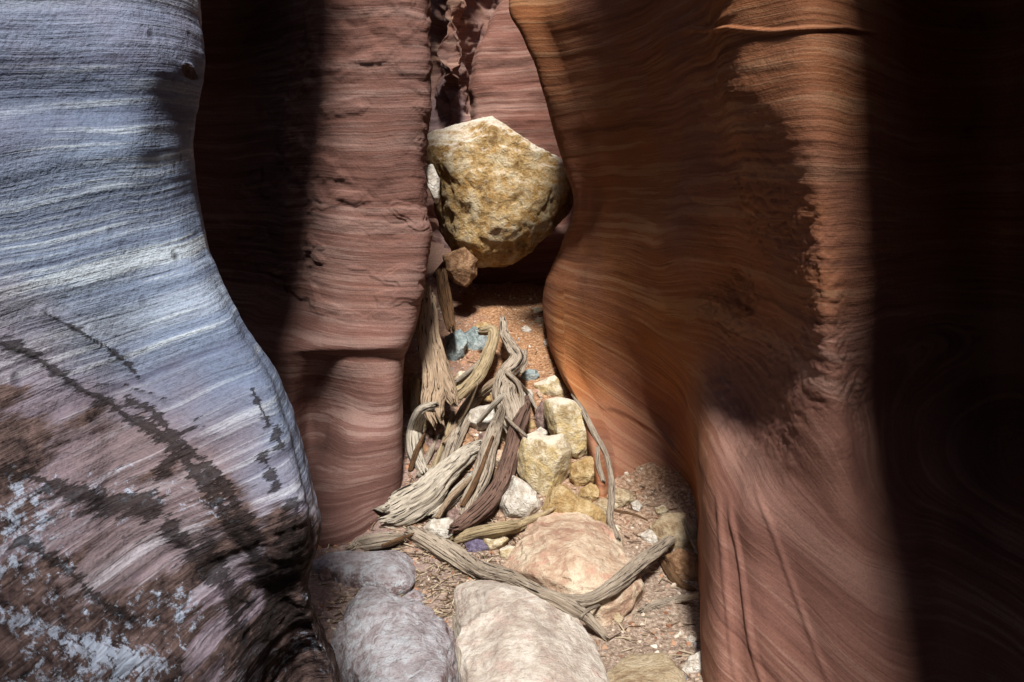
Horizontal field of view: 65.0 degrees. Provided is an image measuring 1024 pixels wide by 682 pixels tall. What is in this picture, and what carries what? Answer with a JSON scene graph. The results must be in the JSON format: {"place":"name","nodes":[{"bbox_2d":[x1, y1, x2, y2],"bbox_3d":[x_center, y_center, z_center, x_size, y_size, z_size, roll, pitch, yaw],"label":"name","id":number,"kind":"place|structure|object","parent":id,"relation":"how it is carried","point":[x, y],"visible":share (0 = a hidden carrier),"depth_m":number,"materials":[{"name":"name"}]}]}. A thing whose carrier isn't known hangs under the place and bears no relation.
{"place":"outdoors","nodes":[
{"label":"outdoors","id":0,"kind":"place"},
{"bbox_2d":[0,0,341,681],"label":"canyon wall","id":1,"kind":"structure","parent":0,"point":[160,517],"depth_m":1.32,"materials":[{"name":"grey stone"}]},
{"bbox_2d":[193,0,432,547],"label":"canyon wall","id":2,"kind":"structure","parent":0,"point":[310,139],"depth_m":3.99,"materials":[{"name":"stone"}]},
{"bbox_2d":[426,164,439,203],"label":"stone","id":3,"kind":"object","parent":2,"relation":"on","point":[433,180],"visible":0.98,"depth_m":4.01,"materials":[{"name":"white stone"}]},
{"bbox_2d":[426,0,500,250],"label":"canyon wall","id":4,"kind":"structure","parent":0,"point":[458,29],"depth_m":7.06,"materials":[{"name":"brown stone"}]},
{"bbox_2d":[433,0,573,285],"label":"canyon wall","id":5,"kind":"structure","parent":0,"point":[504,87],"depth_m":6.10,"materials":[{"name":"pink stone"}]},
{"bbox_2d":[309,241,702,681],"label":"ground","id":6,"kind":"structure","parent":0,"point":[690,612],"depth_m":3.91,"materials":[{"name":"brown gravel"}]},
{"bbox_2d":[318,568,331,581],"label":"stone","id":7,"kind":"object","parent":6,"relation":"on","point":[324,575],"visible":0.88,"depth_m":3.38,"materials":[{"name":"brown stone"}]},
{"bbox_2d":[312,550,416,595],"bbox_3d":[-0.629,1.001,3.444,0.493,0.172,0.359,0,10,0],"label":"rock","id":8,"kind":"object","parent":6,"relation":"on","point":[392,571],"visible":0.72,"depth_m":3.37,"materials":[{"name":"grey stone"}]},
{"bbox_2d":[382,532,414,546],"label":"driftwood branch","id":9,"kind":"object","parent":8,"relation":"on","point":[398,539],"visible":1,"depth_m":3.61,"materials":[{"name":"brown wood"}]},
{"bbox_2d":[345,532,406,550],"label":"driftwood log","id":10,"kind":"object","parent":6,"relation":"on","point":[373,541],"visible":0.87,"depth_m":3.60,"materials":[{"name":"grey wood"}]},
{"bbox_2d":[331,585,458,681],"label":"boulder","id":11,"kind":"object","parent":6,"relation":"on","point":[380,635],"visible":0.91,"depth_m":2.69,"materials":[{"name":"grey stone"}]},
{"bbox_2d":[408,372,419,414],"bbox_3d":[-0.555,0.307,4.543,0.068,0.235,0.226,-1,10,-6],"label":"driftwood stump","id":12,"kind":"object","parent":6,"relation":"on","point":[414,391],"visible":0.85,"depth_m":4.52,"materials":[{"name":"brown wood"}]},
{"bbox_2d":[403,589,425,600],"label":"stone","id":13,"kind":"object","parent":6,"relation":"on","point":[416,595],"visible":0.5,"depth_m":3.22,"materials":[{"name":"pink stone"}]},
{"bbox_2d":[408,433,425,471],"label":"driftwood branch","id":14,"kind":"object","parent":6,"relation":"on","point":[415,453],"visible":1,"depth_m":4.10,"materials":[{"name":"brown wood"}]},
{"bbox_2d":[406,401,438,476],"bbox_3d":[-0.467,0.491,4.186,0.164,0.369,0.356,-6,12,-30],"label":"driftwood branch","id":15,"kind":"object","parent":6,"relation":"on","point":[414,432],"visible":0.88,"depth_m":4.19,"materials":[{"name":"beige wood"}]},
{"bbox_2d":[422,443,428,453],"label":"stone","id":16,"kind":"object","parent":6,"relation":"on","point":[425,447],"visible":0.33,"depth_m":4.22,"materials":[{"name":"stone"}]},
{"bbox_2d":[415,435,437,478],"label":"driftwood branch","id":17,"kind":"object","parent":6,"relation":"on","point":[429,453],"visible":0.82,"depth_m":4.18,"materials":[{"name":"grey wood"}]},
{"bbox_2d":[373,440,481,528],"bbox_3d":[-0.325,0.710,3.980,0.253,0.285,0.787,9,14,42],"label":"driftwood log","id":18,"kind":"object","parent":6,"relation":"on","point":[422,497],"visible":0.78,"depth_m":3.81,"materials":[{"name":"beige wood"}]},
{"bbox_2d":[423,419,431,430],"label":"stone","id":19,"kind":"object","parent":6,"relation":"on","point":[427,424],"visible":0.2,"depth_m":4.39,"materials":[{"name":"brown stone"}]},
{"bbox_2d":[425,438,440,452],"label":"stone","id":20,"kind":"object","parent":6,"relation":"on","point":[430,442],"visible":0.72,"depth_m":4.24,"materials":[{"name":"stone"}]},
{"bbox_2d":[424,425,445,441],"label":"stone","id":21,"kind":"object","parent":6,"relation":"on","point":[432,432],"visible":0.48,"depth_m":4.29,"materials":[{"name":"brown stone"}]},
{"bbox_2d":[416,283,457,429],"bbox_3d":[-0.428,0.070,4.307,0.198,0.737,0.452,-4,11,-22],"label":"driftwood log","id":22,"kind":"object","parent":6,"relation":"on","point":[438,383],"visible":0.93,"depth_m":4.30,"materials":[{"name":"brown wood"}]},
{"bbox_2d":[453,325,499,404],"bbox_3d":[-0.200,0.120,4.571,0.158,0.320,0.803,2,10,9],"label":"driftwood branch","id":23,"kind":"object","parent":22,"relation":"on","point":[467,386],"visible":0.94,"depth_m":4.57,"materials":[{"name":"brown wood"}]},
{"bbox_2d":[423,517,453,538],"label":"stone","id":24,"kind":"object","parent":6,"relation":"on","point":[439,527],"visible":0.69,"depth_m":3.67,"materials":[{"name":"white stone"}]},
{"bbox_2d":[435,476,472,518],"bbox_3d":[-0.291,0.745,3.842,0.057,0.112,0.355,5,11,25],"label":"driftwood branch","id":25,"kind":"object","parent":24,"relation":"on","point":[453,494],"visible":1,"depth_m":3.85,"materials":[{"name":"brown wood"}]},
{"bbox_2d":[436,268,455,333],"bbox_3d":[-0.397,-0.242,4.841,0.082,0.407,0.170,-8,13,-39],"label":"driftwood log","id":26,"kind":"object","parent":6,"relation":"on","point":[444,294],"visible":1,"depth_m":4.82,"materials":[{"name":"brown wood"}]},
{"bbox_2d":[445,508,459,520],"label":"stone","id":27,"kind":"object","parent":6,"relation":"on","point":[453,514],"visible":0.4,"depth_m":3.80,"materials":[{"name":"pink stone"}]},
{"bbox_2d":[445,329,467,360],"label":"stone","id":28,"kind":"object","parent":6,"relation":"on","point":[456,341],"visible":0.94,"depth_m":4.95,"materials":[{"name":"grey stone"}]},
{"bbox_2d":[454,371,469,396],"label":"stone","id":29,"kind":"object","parent":6,"relation":"on","point":[459,373],"visible":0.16,"depth_m":4.61,"materials":[{"name":"beige stone"}]},
{"bbox_2d":[455,358,480,383],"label":"driftwood branch","id":30,"kind":"object","parent":29,"relation":"on","point":[465,374],"visible":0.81,"depth_m":4.58,"materials":[{"name":"grey wood"}]},
{"bbox_2d":[439,389,488,461],"bbox_3d":[-0.275,0.473,4.359,0.113,0.338,0.745,3,10,16],"label":"driftwood log","id":31,"kind":"object","parent":6,"relation":"on","point":[455,439],"visible":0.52,"depth_m":4.30,"materials":[{"name":"grey wood"}]},
{"bbox_2d":[476,376,495,398],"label":"driftwood log","id":32,"kind":"object","parent":31,"relation":"on","point":[485,389],"visible":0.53,"depth_m":4.47,"materials":[{"name":"brown wood"}]},
{"bbox_2d":[464,326,487,349],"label":"stone","id":33,"kind":"object","parent":6,"relation":"on","point":[476,341],"visible":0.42,"depth_m":5.06,"materials":[{"name":"grey stone"}]},
{"bbox_2d":[465,539,487,551],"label":"stone","id":34,"kind":"object","parent":6,"relation":"on","point":[478,545],"visible":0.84,"depth_m":3.63,"materials":[{"name":"purple stone"}]},
{"bbox_2d":[478,431,485,439],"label":"stone","id":35,"kind":"object","parent":6,"relation":"on","point":[480,436],"visible":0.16,"depth_m":4.30,"materials":[{"name":"pink stone"}]},
{"bbox_2d":[473,322,490,327],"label":"stone","id":36,"kind":"object","parent":6,"relation":"on","point":[481,324],"visible":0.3,"depth_m":5.35,"materials":[{"name":"beige stone"}]},
{"bbox_2d":[459,403,505,515],"bbox_3d":[-0.154,0.586,3.993,0.109,0.451,0.610,3,10,17],"label":"driftwood log","id":37,"kind":"object","parent":6,"relation":"on","point":[494,428],"visible":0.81,"depth_m":4.05,"materials":[{"name":"grey wood"}]},
{"bbox_2d":[460,435,493,507],"bbox_3d":[-0.162,0.638,3.963,0.033,0.248,0.417,4,11,21],"label":"driftwood branch","id":38,"kind":"object","parent":37,"relation":"on","point":[473,483],"visible":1,"depth_m":3.93,"materials":[{"name":"brown wood"}]},
{"bbox_2d":[469,404,495,430],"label":"stone","id":39,"kind":"object","parent":6,"relation":"on","point":[476,413],"visible":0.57,"depth_m":4.37,"materials":[{"name":"white stone"}]},
{"bbox_2d":[483,396,491,401],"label":"stone","id":40,"kind":"object","parent":6,"relation":"on","point":[487,399],"visible":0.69,"depth_m":4.60,"materials":[{"name":"beige stone"}]},
{"bbox_2d":[447,395,530,533],"bbox_3d":[-0.026,0.589,4.111,0.176,0.453,1.175,4,11,19],"label":"driftwood log","id":41,"kind":"object","parent":6,"relation":"on","point":[484,506],"visible":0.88,"depth_m":3.92,"materials":[{"name":"brown wood"}]},
{"bbox_2d":[492,313,527,433],"bbox_3d":[-0.011,0.174,4.609,0.202,0.547,0.946,0,10,0],"label":"driftwood log","id":42,"kind":"object","parent":41,"relation":"on","point":[509,369],"visible":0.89,"depth_m":4.40,"materials":[{"name":"grey wood"}]},
{"bbox_2d":[476,383,516,424],"bbox_3d":[-0.052,0.345,4.327,0.260,0.217,0.125,-5,11,-24],"label":"driftwood branch","id":43,"kind":"object","parent":42,"relation":"on","point":[490,407],"visible":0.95,"depth_m":4.27,"materials":[{"name":"brown wood"}]},
{"bbox_2d":[483,535,508,550],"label":"stone","id":44,"kind":"object","parent":6,"relation":"on","point":[495,543],"visible":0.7,"depth_m":3.62,"materials":[{"name":"beige stone"}]},
{"bbox_2d":[494,449,502,466],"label":"stone","id":45,"kind":"object","parent":6,"relation":"on","point":[498,455],"visible":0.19,"depth_m":4.13,"materials":[{"name":"beige stone"}]},
{"bbox_2d":[500,430,506,440],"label":"stone","id":46,"kind":"object","parent":6,"relation":"on","point":[503,436],"visible":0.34,"depth_m":4.29,"materials":[{"name":"brown stone"}]},
{"bbox_2d":[501,351,508,359],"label":"stone","id":47,"kind":"object","parent":6,"relation":"on","point":[504,355],"visible":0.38,"depth_m":4.98,"materials":[{"name":"brown stone"}]},
{"bbox_2d":[498,545,514,559],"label":"stone","id":48,"kind":"object","parent":6,"relation":"on","point":[504,552],"visible":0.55,"depth_m":3.58,"materials":[{"name":"beige stone"}]},
{"bbox_2d":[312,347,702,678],"bbox_3d":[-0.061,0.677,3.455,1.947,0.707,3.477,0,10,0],"label":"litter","id":49,"kind":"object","parent":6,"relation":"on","point":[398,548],"visible":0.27,"depth_m":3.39,"materials":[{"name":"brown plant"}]},
{"bbox_2d":[450,507,555,543],"bbox_3d":[-0.033,0.858,3.678,0.501,0.154,0.142,-2,10,-12],"label":"driftwood branch","id":50,"kind":"object","parent":49,"relation":"on","point":[495,529],"visible":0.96,"depth_m":3.65,"materials":[{"name":"brown wood"}]},
{"bbox_2d":[499,475,540,517],"bbox_3d":[0.041,0.766,3.868,0.209,0.215,0.165,0,10,0],"label":"rock","id":51,"kind":"object","parent":6,"relation":"on","point":[519,499],"visible":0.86,"depth_m":3.81,"materials":[{"name":"white stone"}]},
{"bbox_2d":[521,326,531,331],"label":"stone","id":52,"kind":"object","parent":6,"relation":"on","point":[526,329],"visible":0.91,"depth_m":5.30,"materials":[{"name":"white stone"}]},
{"bbox_2d":[520,369,539,380],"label":"stone","id":53,"kind":"object","parent":6,"relation":"on","point":[529,374],"visible":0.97,"depth_m":4.77,"materials":[{"name":"grey stone"}]},
{"bbox_2d":[453,580,608,681],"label":"boulder","id":54,"kind":"object","parent":6,"relation":"on","point":[507,632],"visible":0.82,"depth_m":2.73,"materials":[{"name":"stone"}]},
{"bbox_2d":[452,613,461,681],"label":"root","id":55,"kind":"object","parent":54,"relation":"on","point":[458,649],"visible":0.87,"depth_m":2.74,"materials":[{"name":"brown wood"}]},
{"bbox_2d":[526,420,535,428],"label":"stone","id":56,"kind":"object","parent":6,"relation":"on","point":[531,425],"visible":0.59,"depth_m":4.39,"materials":[{"name":"beige stone"}]},
{"bbox_2d":[531,307,542,313],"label":"stone","id":57,"kind":"object","parent":6,"relation":"on","point":[536,310],"visible":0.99,"depth_m":5.57,"materials":[{"name":"beige stone"}]},
{"bbox_2d":[402,525,675,641],"bbox_3d":[0.077,0.953,3.320,1.250,0.194,0.742,1,10,6],"label":"driftwood log","id":58,"kind":"object","parent":6,"relation":"on","point":[456,556],"visible":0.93,"depth_m":3.20,"materials":[{"name":"grey wood"}]},
{"bbox_2d":[578,604,600,618],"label":"driftwood branch","id":59,"kind":"object","parent":58,"relation":"on","point":[586,610],"visible":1,"depth_m":2.96,"materials":[{"name":"grey wood"}]},
{"bbox_2d":[534,317,543,322],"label":"stone","id":60,"kind":"object","parent":6,"relation":"on","point":[539,320],"visible":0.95,"depth_m":5.44,"materials":[{"name":"beige stone"}]},
{"bbox_2d":[534,400,547,428],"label":"stone","id":61,"kind":"object","parent":6,"relation":"on","point":[539,418],"visible":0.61,"depth_m":4.37,"materials":[{"name":"stone"}]},
{"bbox_2d":[520,382,536,409],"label":"driftwood branch","id":62,"kind":"object","parent":61,"relation":"on","point":[526,391],"visible":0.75,"depth_m":4.55,"materials":[{"name":"brown wood"}]},
{"bbox_2d":[535,426,547,434],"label":"stone","id":63,"kind":"object","parent":6,"relation":"on","point":[540,429],"visible":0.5,"depth_m":4.32,"materials":[{"name":"white stone"}]},
{"bbox_2d":[517,431,571,495],"bbox_3d":[0.163,0.623,4.047,0.284,0.321,0.240,0,10,0],"label":"rock","id":64,"kind":"object","parent":6,"relation":"on","point":[544,465],"visible":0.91,"depth_m":3.97,"materials":[{"name":"beige stone"}]},
{"bbox_2d":[505,416,526,436],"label":"driftwood branch","id":65,"kind":"object","parent":64,"relation":"on","point":[513,425],"visible":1,"depth_m":4.09,"materials":[{"name":"grey wood"}]},
{"bbox_2d":[543,338,548,345],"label":"stone","id":66,"kind":"object","parent":6,"relation":"on","point":[545,342],"visible":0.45,"depth_m":5.12,"materials":[{"name":"white stone"}]},
{"bbox_2d":[533,375,568,396],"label":"stone","id":67,"kind":"object","parent":6,"relation":"on","point":[553,385],"visible":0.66,"depth_m":4.67,"materials":[{"name":"beige stone"}]},
{"bbox_2d":[544,397,588,458],"bbox_3d":[0.311,0.471,4.268,0.280,0.342,0.236,0,10,0],"label":"rock","id":68,"kind":"object","parent":6,"relation":"on","point":[562,415],"visible":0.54,"depth_m":4.19,"materials":[{"name":"beige stone"}]},
{"bbox_2d":[541,484,606,523],"bbox_3d":[0.297,0.791,3.805,0.323,0.222,0.173,0,10,0],"label":"rock","id":69,"kind":"object","parent":6,"relation":"on","point":[561,498],"visible":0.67,"depth_m":3.75,"materials":[{"name":"stone"}]},
{"bbox_2d":[503,507,645,625],"bbox_3d":[0.246,0.965,3.554,0.625,0.349,1.027,0,10,0],"label":"boulder","id":70,"kind":"object","parent":6,"relation":"on","point":[573,553],"visible":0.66,"depth_m":3.26,"materials":[{"name":"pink stone"}]},
{"bbox_2d":[569,456,594,485],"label":"stone","id":71,"kind":"object","parent":6,"relation":"on","point":[581,472],"visible":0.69,"depth_m":4.01,"materials":[{"name":"beige stone"}]},
{"bbox_2d":[578,482,598,501],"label":"stone","id":72,"kind":"object","parent":6,"relation":"on","point":[590,491],"visible":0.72,"depth_m":3.92,"materials":[{"name":"yellow stone"}]},
{"bbox_2d":[571,394,620,541],"bbox_3d":[0.449,0.588,4.028,0.114,0.438,1.028,-1,10,-8],"label":"branch","id":73,"kind":"object","parent":6,"relation":"on","point":[611,481],"visible":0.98,"depth_m":3.99,"materials":[{"name":"grey wood"}]},
{"bbox_2d":[593,497,607,513],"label":"stone","id":74,"kind":"object","parent":6,"relation":"on","point":[602,503],"visible":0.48,"depth_m":3.85,"materials":[{"name":"beige stone"}]},
{"bbox_2d":[612,612,624,623],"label":"stone","id":75,"kind":"object","parent":6,"relation":"on","point":[618,617],"visible":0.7,"depth_m":3.07,"materials":[{"name":"beige stone"}]},
{"bbox_2d":[614,509,647,520],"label":"twig","id":76,"kind":"object","parent":6,"relation":"on","point":[628,513],"visible":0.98,"depth_m":3.86,"materials":[{"name":"brown wood"}]},
{"bbox_2d":[630,500,642,511],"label":"stone","id":77,"kind":"object","parent":6,"relation":"on","point":[637,505],"visible":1,"depth_m":3.88,"materials":[{"name":"white stone"}]},
{"bbox_2d":[607,653,685,681],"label":"rock","id":78,"kind":"object","parent":6,"relation":"on","point":[656,667],"visible":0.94,"depth_m":2.69,"materials":[{"name":"beige stone"}]},
{"bbox_2d":[639,529,657,542],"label":"stone","id":79,"kind":"object","parent":6,"relation":"on","point":[648,536],"visible":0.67,"depth_m":3.67,"materials":[{"name":"white stone"}]},
{"bbox_2d":[636,615,682,617],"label":"twig","id":80,"kind":"object","parent":6,"relation":"on","point":[656,615],"visible":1,"depth_m":3.12,"materials":[{"name":"brown wood"}]},
{"bbox_2d":[655,505,668,514],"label":"stone","id":81,"kind":"object","parent":6,"relation":"on","point":[661,509],"visible":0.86,"depth_m":3.83,"materials":[{"name":"beige stone"}]},
{"bbox_2d":[637,592,700,613],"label":"driftwood branch","id":82,"kind":"object","parent":6,"relation":"on","point":[655,604],"visible":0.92,"depth_m":3.19,"materials":[{"name":"grey wood"}]},
{"bbox_2d":[649,512,696,549],"bbox_3d":[0.739,0.881,3.684,0.222,0.182,0.163,0,10,0],"label":"rock","id":83,"kind":"object","parent":6,"relation":"on","point":[664,525],"visible":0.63,"depth_m":3.64,"materials":[{"name":"beige stone"}]},
{"bbox_2d":[681,518,697,553],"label":"driftwood branch","id":84,"kind":"object","parent":83,"relation":"on","point":[687,531],"visible":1,"depth_m":3.60,"materials":[{"name":"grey wood"}]},
{"bbox_2d":[659,556,696,591],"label":"driftwood branch","id":85,"kind":"object","parent":6,"relation":"on","point":[671,574],"visible":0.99,"depth_m":3.39,"materials":[{"name":"brown wood"}]},
{"bbox_2d":[665,548,697,580],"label":"rock","id":86,"kind":"object","parent":6,"relation":"on","point":[682,563],"visible":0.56,"depth_m":3.42,"materials":[{"name":"brown stone"}]},
{"bbox_2d":[685,634,696,643],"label":"stone","id":87,"kind":"object","parent":6,"relation":"on","point":[690,638],"visible":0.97,"depth_m":2.94,"materials":[{"name":"white stone"}]},
{"bbox_2d":[682,650,701,672],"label":"stone","id":88,"kind":"object","parent":6,"relation":"on","point":[693,663],"visible":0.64,"depth_m":2.75,"materials":[{"name":"white stone"}]},
{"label":"stone","id":89,"kind":"object","parent":6,"relation":"on","visible":0},
{"bbox_2d":[429,410,455,468],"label":"driftwood branch","id":90,"kind":"object","parent":89,"relation":"on","point":[437,457],"visible":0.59,"depth_m":4.24,"materials":[{"name":"brown wood"}]},
{"bbox_2d":[442,381,478,444],"bbox_3d":[-0.289,0.381,4.322,0.054,0.304,0.304,7,12,36],"label":"driftwood branch","id":91,"kind":"object","parent":90,"relation":"on","point":[463,412],"visible":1,"depth_m":4.36,"materials":[{"name":"brown wood"}]},
{"bbox_2d":[509,0,1023,681],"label":"canyon wall","id":92,"kind":"structure","parent":0,"point":[783,304],"depth_m":2.73,"materials":[{"name":"orange stone"}]},
{"bbox_2d":[427,116,573,267],"bbox_3d":[-0.086,-1.012,5.517,1.072,1.023,0.747,0,10,0],"label":"boulder","id":93,"kind":"object","parent":92,"relation":"on","point":[506,197],"visible":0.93,"depth_m":5.22,"materials":[{"name":"beige stone"}]},
{"bbox_2d":[442,247,477,286],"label":"stone","id":94,"kind":"object","parent":93,"relation":"attached to","point":[460,266],"visible":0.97,"depth_m":5.24,"materials":[{"name":"brown stone"}]},
{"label":"stone","id":95,"kind":"object","parent":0,"visible":0},
{"bbox_2d":[607,488,634,507],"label":"stone","id":96,"kind":"object","parent":95,"relation":"on","point":[623,497],"visible":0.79,"depth_m":3.90,"materials":[{"name":"beige stone"}]}
]}

